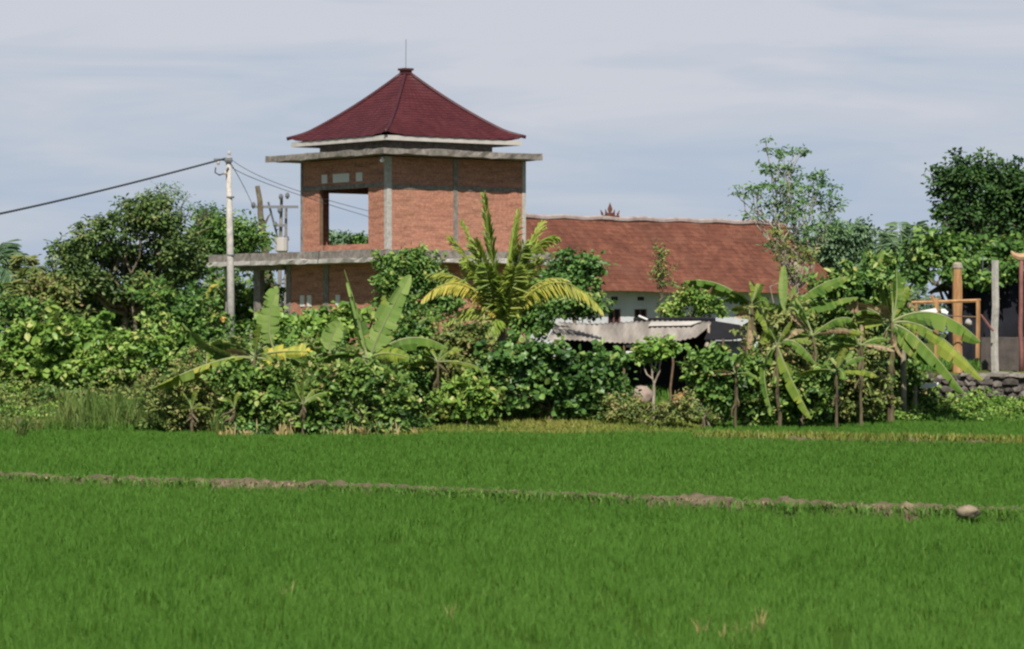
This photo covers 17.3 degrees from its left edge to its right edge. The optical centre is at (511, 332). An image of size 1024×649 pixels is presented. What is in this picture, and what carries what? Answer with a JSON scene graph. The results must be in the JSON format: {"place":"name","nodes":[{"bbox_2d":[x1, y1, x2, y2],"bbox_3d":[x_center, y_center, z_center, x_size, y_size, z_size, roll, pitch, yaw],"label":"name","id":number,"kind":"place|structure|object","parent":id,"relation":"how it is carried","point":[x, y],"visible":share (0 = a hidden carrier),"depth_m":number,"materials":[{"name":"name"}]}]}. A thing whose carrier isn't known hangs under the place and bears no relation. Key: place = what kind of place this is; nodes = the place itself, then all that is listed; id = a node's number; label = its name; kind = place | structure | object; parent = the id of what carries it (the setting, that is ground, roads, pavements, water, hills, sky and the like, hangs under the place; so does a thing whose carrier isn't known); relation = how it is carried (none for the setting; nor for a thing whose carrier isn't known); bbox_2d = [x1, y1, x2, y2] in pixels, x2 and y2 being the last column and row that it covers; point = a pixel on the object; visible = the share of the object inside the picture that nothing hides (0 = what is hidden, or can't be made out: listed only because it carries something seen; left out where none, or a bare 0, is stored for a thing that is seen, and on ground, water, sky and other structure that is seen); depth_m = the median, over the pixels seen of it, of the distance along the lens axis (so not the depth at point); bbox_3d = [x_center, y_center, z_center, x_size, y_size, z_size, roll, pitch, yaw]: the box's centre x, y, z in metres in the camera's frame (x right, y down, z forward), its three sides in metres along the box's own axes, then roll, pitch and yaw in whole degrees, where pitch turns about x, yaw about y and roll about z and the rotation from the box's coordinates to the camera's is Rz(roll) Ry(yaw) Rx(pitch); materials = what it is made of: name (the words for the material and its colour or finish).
{"place":"outdoors","nodes":[
{"label":"outdoors","id":0,"kind":"place"},
{"bbox_2d":[0,374,216,432],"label":"bank grass","id":1,"kind":"structure","parent":0,"point":[7,423],"depth_m":92.82,"materials":[{"name":"green plant"}]},
{"bbox_2d":[0,333,1023,648],"bbox_3d":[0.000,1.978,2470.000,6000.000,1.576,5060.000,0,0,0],"label":"ground","id":2,"kind":"structure","parent":0,"point":[840,633],"depth_m":33.24,"materials":[{"name":"soil"}]},
{"bbox_2d":[0,239,29,297],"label":"palm tree","id":3,"kind":"object","parent":2,"relation":"on","point":[8,251],"visible":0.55,"depth_m":121.85,"materials":[{"name":"green plant"}]},
{"bbox_2d":[12,416,32,437],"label":"grass tuft","id":4,"kind":"object","parent":2,"relation":"on","point":[23,428],"visible":0.75,"depth_m":85.44,"materials":[{"name":"green plant"}]},
{"bbox_2d":[1,255,47,300],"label":"palm tree","id":5,"kind":"object","parent":2,"relation":"on","point":[31,264],"visible":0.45,"depth_m":111.58,"materials":[{"name":"green plant"}]},
{"bbox_2d":[0,282,55,349],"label":"shrub","id":6,"kind":"object","parent":2,"relation":"on","point":[10,306],"visible":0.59,"depth_m":103.78,"materials":[{"name":"green plant"}]},
{"bbox_2d":[15,263,98,323],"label":"shrub","id":7,"kind":"object","parent":2,"relation":"on","point":[39,283],"visible":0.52,"depth_m":105.80,"materials":[{"name":"green plant"}]},
{"bbox_2d":[0,302,136,389],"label":"shrub","id":8,"kind":"object","parent":2,"relation":"on","point":[59,342],"visible":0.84,"depth_m":96.53,"materials":[{"name":"green plant"}]},
{"bbox_2d":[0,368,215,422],"bbox_3d":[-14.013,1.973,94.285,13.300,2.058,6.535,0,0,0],"label":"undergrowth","id":9,"kind":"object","parent":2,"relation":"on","point":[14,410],"visible":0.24,"depth_m":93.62,"materials":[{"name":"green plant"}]},
{"bbox_2d":[42,417,174,431],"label":"bank grass","id":10,"kind":"structure","parent":2,"relation":"on","point":[100,426],"depth_m":90.74,"materials":[{"name":"green plant"}]},
{"bbox_2d":[36,187,216,334],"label":"broadleaf tree","id":11,"kind":"object","parent":2,"relation":"on","point":[79,254],"visible":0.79,"depth_m":110.99,"materials":[{"name":"green plant"}]},
{"bbox_2d":[71,311,183,388],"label":"shrub","id":12,"kind":"object","parent":2,"relation":"on","point":[129,349],"visible":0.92,"depth_m":95.78,"materials":[{"name":"green plant"}]},
{"bbox_2d":[48,381,226,432],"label":"tall weeds","id":13,"kind":"object","parent":2,"relation":"on","point":[78,410],"visible":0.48,"depth_m":91.15,"materials":[{"name":"green plant"}]},
{"bbox_2d":[118,342,219,431],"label":"shrub","id":14,"kind":"object","parent":2,"relation":"on","point":[160,406],"visible":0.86,"depth_m":89.58,"materials":[{"name":"green plant"}]},
{"bbox_2d":[141,179,217,253],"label":"wispy tree","id":15,"kind":"object","parent":2,"relation":"on","point":[184,201],"visible":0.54,"depth_m":118.98,"materials":[{"name":"green plant"}]},
{"bbox_2d":[123,274,240,360],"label":"shrub","id":16,"kind":"object","parent":2,"relation":"on","point":[164,297],"visible":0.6,"depth_m":99.75,"materials":[{"name":"green plant"}]},
{"bbox_2d":[178,390,210,432],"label":"banana plant","id":17,"kind":"object","parent":2,"relation":"on","point":[191,417],"visible":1,"depth_m":88.86,"materials":[{"name":"green plant"}]},
{"bbox_2d":[0,314,436,424],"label":"undergrowth","id":18,"kind":"object","parent":2,"relation":"on","point":[24,400],"visible":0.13,"depth_m":94.85,"materials":[{"name":"green plant"}]},
{"bbox_2d":[214,150,235,338],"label":"utility pole","id":19,"kind":"object","parent":2,"relation":"on","point":[227,172],"visible":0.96,"depth_m":104.91,"materials":[{"name":"concrete"}]},
{"bbox_2d":[0,158,224,214],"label":"power cable","id":20,"kind":"object","parent":19,"relation":"attached to","point":[76,196],"visible":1,"depth_m":97.77,"materials":[{"name":"grey rubber"}]},
{"bbox_2d":[220,392,240,433],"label":"banana plant","id":21,"kind":"object","parent":2,"relation":"on","point":[229,400],"visible":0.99,"depth_m":87.85,"materials":[{"name":"green plant"}]},
{"bbox_2d":[152,286,312,393],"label":"banana plant","id":22,"kind":"object","parent":2,"relation":"on","point":[270,320],"visible":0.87,"depth_m":89.39,"materials":[{"name":"green plant"}]},
{"bbox_2d":[181,200,284,337],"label":"bushy tree","id":23,"kind":"object","parent":2,"relation":"on","point":[246,236],"visible":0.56,"depth_m":138.37,"materials":[{"name":"green plant"}]},
{"bbox_2d":[193,266,285,342],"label":"shrub","id":24,"kind":"object","parent":2,"relation":"on","point":[245,299],"visible":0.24,"depth_m":135.46,"materials":[{"name":"green plant"}]},
{"bbox_2d":[198,353,314,435],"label":"shrub","id":25,"kind":"object","parent":2,"relation":"on","point":[230,378],"visible":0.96,"depth_m":88.35,"materials":[{"name":"green plant"}]},
{"bbox_2d":[255,186,274,286],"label":"dead trunk","id":26,"kind":"object","parent":2,"relation":"on","point":[259,202],"visible":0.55,"depth_m":141.91,"materials":[{"name":"brown plant"}]},
{"bbox_2d":[251,192,297,312],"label":"transformer pole","id":27,"kind":"object","parent":2,"relation":"on","point":[281,245],"visible":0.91,"depth_m":179.70,"materials":[{"name":"metal"}]},
{"bbox_2d":[283,378,326,434],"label":"banana plant","id":28,"kind":"object","parent":2,"relation":"on","point":[299,393],"visible":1,"depth_m":87.49,"materials":[{"name":"green plant"}]},
{"bbox_2d":[237,300,376,359],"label":"shrub","id":29,"kind":"object","parent":2,"relation":"on","point":[315,322],"visible":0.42,"depth_m":100.65,"materials":[{"name":"green plant"}]},
{"bbox_2d":[223,416,416,437],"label":"dry stalks","id":30,"kind":"object","parent":2,"relation":"on","point":[350,431],"visible":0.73,"depth_m":87.39,"materials":[{"name":"plant"}]},
{"bbox_2d":[211,393,438,435],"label":"undergrowth","id":31,"kind":"object","parent":2,"relation":"on","point":[336,427],"visible":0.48,"depth_m":88.07,"materials":[{"name":"green plant"}]},
{"bbox_2d":[315,320,343,377],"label":"banana plant","id":32,"kind":"object","parent":2,"relation":"on","point":[332,334],"visible":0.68,"depth_m":90.43,"materials":[{"name":"green plant"}]},
{"bbox_2d":[329,229,356,244],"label":"tree","id":33,"kind":"object","parent":2,"relation":"on","point":[340,238],"visible":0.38,"depth_m":184.60,"materials":[{"name":"green plant"}]},
{"bbox_2d":[273,350,421,433],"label":"shrub","id":34,"kind":"object","parent":2,"relation":"on","point":[373,382],"visible":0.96,"depth_m":88.03,"materials":[{"name":"green plant"}]},
{"bbox_2d":[205,68,553,352],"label":"brick house","id":35,"kind":"structure","parent":2,"relation":"on","point":[416,159],"depth_m":127.50,"materials":[{"name":"brick"}]},
{"bbox_2d":[321,270,447,421],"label":"banana plant","id":36,"kind":"object","parent":2,"relation":"on","point":[387,315],"visible":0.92,"depth_m":88.89,"materials":[{"name":"green plant"}]},
{"bbox_2d":[359,295,441,368],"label":"banana plant","id":37,"kind":"object","parent":2,"relation":"on","point":[384,298],"visible":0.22,"depth_m":92.60,"materials":[{"name":"green plant"}]},
{"bbox_2d":[386,303,445,412],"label":"shrub","id":38,"kind":"object","parent":2,"relation":"on","point":[406,329],"visible":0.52,"depth_m":91.84,"materials":[{"name":"green plant"}]},
{"bbox_2d":[365,242,475,325],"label":"shrub","id":39,"kind":"object","parent":2,"relation":"on","point":[413,262],"visible":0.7,"depth_m":109.66,"materials":[{"name":"green plant"}]},
{"bbox_2d":[397,341,482,423],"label":"banana plant","id":40,"kind":"object","parent":2,"relation":"on","point":[431,352],"visible":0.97,"depth_m":91.59,"materials":[{"name":"green plant"}]},
{"bbox_2d":[412,310,498,408],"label":"shrub","id":41,"kind":"object","parent":2,"relation":"on","point":[463,337],"visible":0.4,"depth_m":93.73,"materials":[{"name":"green plant"}]},
{"bbox_2d":[420,364,506,425],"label":"shrub","id":42,"kind":"object","parent":2,"relation":"on","point":[465,398],"visible":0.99,"depth_m":90.98,"materials":[{"name":"green plant"}]},
{"bbox_2d":[0,268,947,342],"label":"wood","id":43,"kind":"object","parent":2,"relation":"on","point":[925,289],"visible":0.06,"depth_m":399.08,"materials":[{"name":"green plant"}]},
{"bbox_2d":[0,478,1023,648],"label":"rice crop","id":44,"kind":"object","parent":2,"relation":"on","point":[47,515],"visible":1,"depth_m":36.93,"materials":[{"name":"green plant"}]},
{"bbox_2d":[0,418,1023,507],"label":"rice crop","id":45,"kind":"object","parent":2,"relation":"on","point":[668,463],"visible":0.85,"depth_m":69.45,"materials":[{"name":"green plant"}]},
{"bbox_2d":[0,471,1023,522],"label":"bund","id":46,"kind":"structure","parent":2,"relation":"on","point":[695,496],"depth_m":51.77,"materials":[{"name":"soil"}]},
{"bbox_2d":[0,470,1023,519],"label":"bund grass","id":47,"kind":"structure","parent":46,"relation":"on","point":[1000,513],"depth_m":52.98,"materials":[{"name":"green plant"}]},
{"bbox_2d":[34,474,1016,509],"bbox_3d":[-2.601,2.539,55.565,35.809,0.071,2.474,0,0,36],"label":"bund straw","id":48,"kind":"object","parent":46,"relation":"on","point":[686,499],"visible":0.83,"depth_m":52.23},
{"bbox_2d":[955,505,980,519],"bbox_3d":[6.437,2.544,47.450,0.338,0.237,0.359,0,0,27],"label":"clod","id":49,"kind":"object","parent":46,"relation":"on","point":[966,512],"visible":1,"depth_m":47.33,"materials":[{"name":"beige soil"}]},
{"bbox_2d":[421,191,603,348],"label":"coconut palm","id":50,"kind":"object","parent":2,"relation":"on","point":[497,294],"visible":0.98,"depth_m":96.74,"materials":[{"name":"green plant"}]},
{"bbox_2d":[29,358,1013,403],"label":"yard grass","id":51,"kind":"structure","parent":2,"relation":"on","point":[662,393],"depth_m":99.58,"materials":[{"name":"green plant"}]},
{"bbox_2d":[411,337,641,411],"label":"undergrowth","id":52,"kind":"object","parent":2,"relation":"on","point":[625,382],"visible":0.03,"depth_m":94.79,"materials":[{"name":"green plant"}]},
{"bbox_2d":[505,276,564,344],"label":"shrub","id":53,"kind":"object","parent":2,"relation":"on","point":[525,322],"visible":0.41,"depth_m":107.74,"materials":[{"name":"green plant"}]},
{"bbox_2d":[468,329,634,420],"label":"shrub","id":54,"kind":"object","parent":2,"relation":"on","point":[567,382],"visible":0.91,"depth_m":92.27,"materials":[{"name":"green plant"}]},
{"bbox_2d":[531,246,617,322],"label":"round tree","id":55,"kind":"object","parent":2,"relation":"on","point":[585,270],"visible":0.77,"depth_m":116.66,"materials":[{"name":"green plant"}]},
{"bbox_2d":[533,282,616,331],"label":"shrub","id":56,"kind":"object","parent":2,"relation":"on","point":[556,308],"visible":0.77,"depth_m":103.79,"materials":[{"name":"green plant"}]},
{"bbox_2d":[631,385,652,402],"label":"boulder","id":57,"kind":"object","parent":2,"relation":"on","point":[646,392],"visible":0.52,"depth_m":96.39,"materials":[{"name":"beige stone"}]},
{"bbox_2d":[547,315,746,423],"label":"shed","id":58,"kind":"structure","parent":2,"relation":"on","point":[699,332],"depth_m":98.46,"materials":[{"name":"grey corrugated fibre metal sheet"},{"name":"brown timber"},{"name":"paint"}]},
{"bbox_2d":[591,386,704,425],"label":"shrub","id":59,"kind":"object","parent":2,"relation":"on","point":[677,405],"visible":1,"depth_m":91.37,"materials":[{"name":"green plant"}]},
{"bbox_2d":[629,333,690,418],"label":"tree","id":60,"kind":"object","parent":2,"relation":"on","point":[656,349],"visible":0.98,"depth_m":93.10,"materials":[{"name":"green plant"}]},
{"bbox_2d":[647,238,680,316],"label":"shrub","id":61,"kind":"object","parent":2,"relation":"on","point":[660,275],"visible":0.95,"depth_m":112.93,"materials":[{"name":"green plant"}]},
{"bbox_2d":[654,278,730,318],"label":"shrub","id":62,"kind":"object","parent":2,"relation":"on","point":[699,302],"visible":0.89,"depth_m":111.79,"materials":[{"name":"green plant"}]},
{"bbox_2d":[676,341,750,427],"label":"shrub","id":63,"kind":"object","parent":2,"relation":"on","point":[715,392],"visible":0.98,"depth_m":93.26,"materials":[{"name":"green plant"}]},
{"bbox_2d":[684,280,769,423],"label":"banana plant","id":64,"kind":"object","parent":2,"relation":"on","point":[720,290],"visible":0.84,"depth_m":95.35,"materials":[{"name":"green plant"}]},
{"bbox_2d":[700,343,757,426],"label":"banana plant","id":65,"kind":"object","parent":2,"relation":"on","point":[738,364],"visible":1,"depth_m":92.96,"materials":[{"name":"green plant"}]},
{"bbox_2d":[721,342,786,426],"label":"shrub","id":66,"kind":"object","parent":2,"relation":"on","point":[754,404],"visible":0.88,"depth_m":94.07,"materials":[{"name":"green plant"}]},
{"bbox_2d":[731,281,781,421],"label":"banana plant","id":67,"kind":"object","parent":2,"relation":"on","point":[739,310],"visible":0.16,"depth_m":99.53,"materials":[{"name":"green plant"}]},
{"bbox_2d":[729,288,836,423],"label":"shrub","id":68,"kind":"object","parent":2,"relation":"on","point":[798,361],"visible":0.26,"depth_m":95.74,"materials":[{"name":"green plant"}]},
{"bbox_2d":[758,321,815,425],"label":"banana plant","id":69,"kind":"object","parent":2,"relation":"on","point":[782,366],"visible":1,"depth_m":93.37,"materials":[{"name":"green plant"}]},
{"bbox_2d":[727,135,852,294],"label":"sparse tree","id":70,"kind":"object","parent":2,"relation":"on","point":[793,212],"visible":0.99,"depth_m":103.93,"materials":[{"name":"green plant"}]},
{"bbox_2d":[767,224,822,351],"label":"young tree","id":71,"kind":"object","parent":2,"relation":"on","point":[805,256],"visible":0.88,"depth_m":102.96,"materials":[{"name":"green plant"}]},
{"bbox_2d":[688,331,911,423],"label":"undergrowth","id":72,"kind":"object","parent":2,"relation":"on","point":[699,416],"visible":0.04,"depth_m":97.49,"materials":[{"name":"green plant"}]},
{"bbox_2d":[758,356,852,426],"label":"shrub","id":73,"kind":"object","parent":2,"relation":"on","point":[821,395],"visible":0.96,"depth_m":93.77,"materials":[{"name":"green plant"}]},
{"bbox_2d":[763,265,857,422],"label":"banana plant","id":74,"kind":"object","parent":2,"relation":"on","point":[821,306],"visible":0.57,"depth_m":98.43,"materials":[{"name":"green plant"}]},
{"bbox_2d":[788,298,862,425],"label":"banana plant","id":75,"kind":"object","parent":2,"relation":"on","point":[822,330],"visible":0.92,"depth_m":94.53,"materials":[{"name":"green plant"}]},
{"bbox_2d":[796,348,876,426],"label":"banana plant","id":76,"kind":"object","parent":2,"relation":"on","point":[844,362],"visible":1,"depth_m":93.38,"materials":[{"name":"green plant"}]},
{"bbox_2d":[799,214,886,274],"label":"round tree","id":77,"kind":"object","parent":2,"relation":"on","point":[834,252],"visible":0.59,"depth_m":149.40,"materials":[{"name":"green plant"}]},
{"bbox_2d":[804,325,897,423],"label":"shrub","id":78,"kind":"object","parent":2,"relation":"on","point":[834,355],"visible":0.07,"depth_m":98.36,"materials":[{"name":"green plant"}]},
{"bbox_2d":[798,257,905,347],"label":"shrub","id":79,"kind":"object","parent":2,"relation":"on","point":[860,283],"visible":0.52,"depth_m":99.68,"materials":[{"name":"green plant"}]},
{"bbox_2d":[825,315,894,426],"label":"banana plant","id":80,"kind":"object","parent":2,"relation":"on","point":[849,342],"visible":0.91,"depth_m":95.98,"materials":[{"name":"green plant"}]},
{"bbox_2d":[698,435,1023,446],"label":"bund","id":81,"kind":"structure","parent":2,"relation":"on","point":[808,438],"depth_m":82.39,"materials":[{"name":"brown soil"}]},
{"bbox_2d":[832,322,903,423],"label":"shrub","id":82,"kind":"object","parent":2,"relation":"on","point":[873,394],"visible":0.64,"depth_m":97.11,"materials":[{"name":"green plant"}]},
{"bbox_2d":[857,247,918,357],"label":"shrub","id":83,"kind":"object","parent":2,"relation":"on","point":[890,263],"visible":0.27,"depth_m":103.28,"materials":[{"name":"green plant"}]},
{"bbox_2d":[901,344,906,414],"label":"stake","id":84,"kind":"object","parent":2,"relation":"on","point":[903,382],"visible":0.69,"depth_m":100.44,"materials":[{"name":"brown wood"}]},
{"bbox_2d":[874,220,942,320],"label":"tree","id":85,"kind":"object","parent":2,"relation":"on","point":[888,238],"visible":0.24,"depth_m":128.12,"materials":[{"name":"green plant"}]},
{"bbox_2d":[845,268,982,422],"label":"banana plant","id":86,"kind":"object","parent":2,"relation":"on","point":[870,314],"visible":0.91,"depth_m":98.72,"materials":[{"name":"green plant"}]},
{"bbox_2d":[883,328,944,411],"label":"shrub","id":87,"kind":"object","parent":2,"relation":"on","point":[913,372],"visible":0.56,"depth_m":101.29,"materials":[{"name":"green plant"}]},
{"bbox_2d":[834,386,1023,421],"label":"undergrowth","id":88,"kind":"object","parent":2,"relation":"on","point":[999,399],"visible":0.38,"depth_m":101.05,"materials":[{"name":"green plant"}]},
{"bbox_2d":[900,295,993,357],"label":"wooden frame","id":89,"kind":"object","parent":2,"relation":"on","point":[936,301],"visible":0.59,"depth_m":104.56,"materials":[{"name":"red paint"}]},
{"bbox_2d":[891,224,1023,359],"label":"broadleaf tree","id":90,"kind":"object","parent":2,"relation":"on","point":[949,248],"visible":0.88,"depth_m":114.95,"materials":[{"name":"green plant"}]},
{"bbox_2d":[952,262,962,372],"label":"timber post","id":91,"kind":"object","parent":2,"relation":"on","point":[957,267],"visible":0.77,"depth_m":105.37,"materials":[{"name":"brown wood"}]},
{"bbox_2d":[900,392,1023,413],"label":"shrub","id":92,"kind":"object","parent":2,"relation":"on","point":[952,407],"visible":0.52,"depth_m":101.31,"materials":[{"name":"green plant"}]},
{"bbox_2d":[917,146,1023,252],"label":"dark tree","id":93,"kind":"object","parent":2,"relation":"on","point":[996,207],"visible":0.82,"depth_m":118.52,"materials":[{"name":"green plant"}]},
{"bbox_2d":[919,371,1023,402],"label":"stone wall","id":94,"kind":"structure","parent":2,"relation":"on","point":[1011,383],"depth_m":102.92,"materials":[{"name":"stone"}]},
{"bbox_2d":[928,254,1023,362],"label":"dark hut","id":95,"kind":"object","parent":2,"relation":"on","point":[1008,310],"visible":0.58,"depth_m":111.96,"materials":[{"name":"black"}]},
{"bbox_2d":[991,260,998,371],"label":"concrete post","id":96,"kind":"object","parent":2,"relation":"on","point":[995,318],"visible":0.89,"depth_m":104.95,"materials":[{"name":"grey concrete"}]},
{"bbox_2d":[980,337,1023,370],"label":"wall","id":97,"kind":"structure","parent":2,"relation":"on","point":[1008,350],"depth_m":108.00,"materials":[{"name":"grey paint"}]},
{"bbox_2d":[1018,260,1023,371],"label":"steel post","id":98,"kind":"object","parent":2,"relation":"on","point":[1020,325],"visible":0.9,"depth_m":104.45,"materials":[{"name":"metal"}]},
{"bbox_2d":[0,0,1023,332],"label":"sky","id":99,"kind":"structure","parent":0,"point":[649,108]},
{"bbox_2d":[381,397,702,436],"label":"verge grass","id":100,"kind":"structure","parent":0,"point":[541,422],"depth_m":91.17,"materials":[{"name":"green plant"}]},
{"bbox_2d":[525,204,828,355],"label":"long house","id":101,"kind":"structure","parent":0,"point":[730,254],"depth_m":139.40,"materials":[{"name":"ceramic"}]},
{"bbox_2d":[691,428,1023,442],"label":"bund grass","id":102,"kind":"structure","parent":0,"point":[949,437],"depth_m":82.09,"materials":[{"name":"green plant"}]},
{"bbox_2d":[697,399,1023,425],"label":"verge grass","id":103,"kind":"structure","parent":0,"point":[946,416],"depth_m":100.00,"materials":[{"name":"green plant"}]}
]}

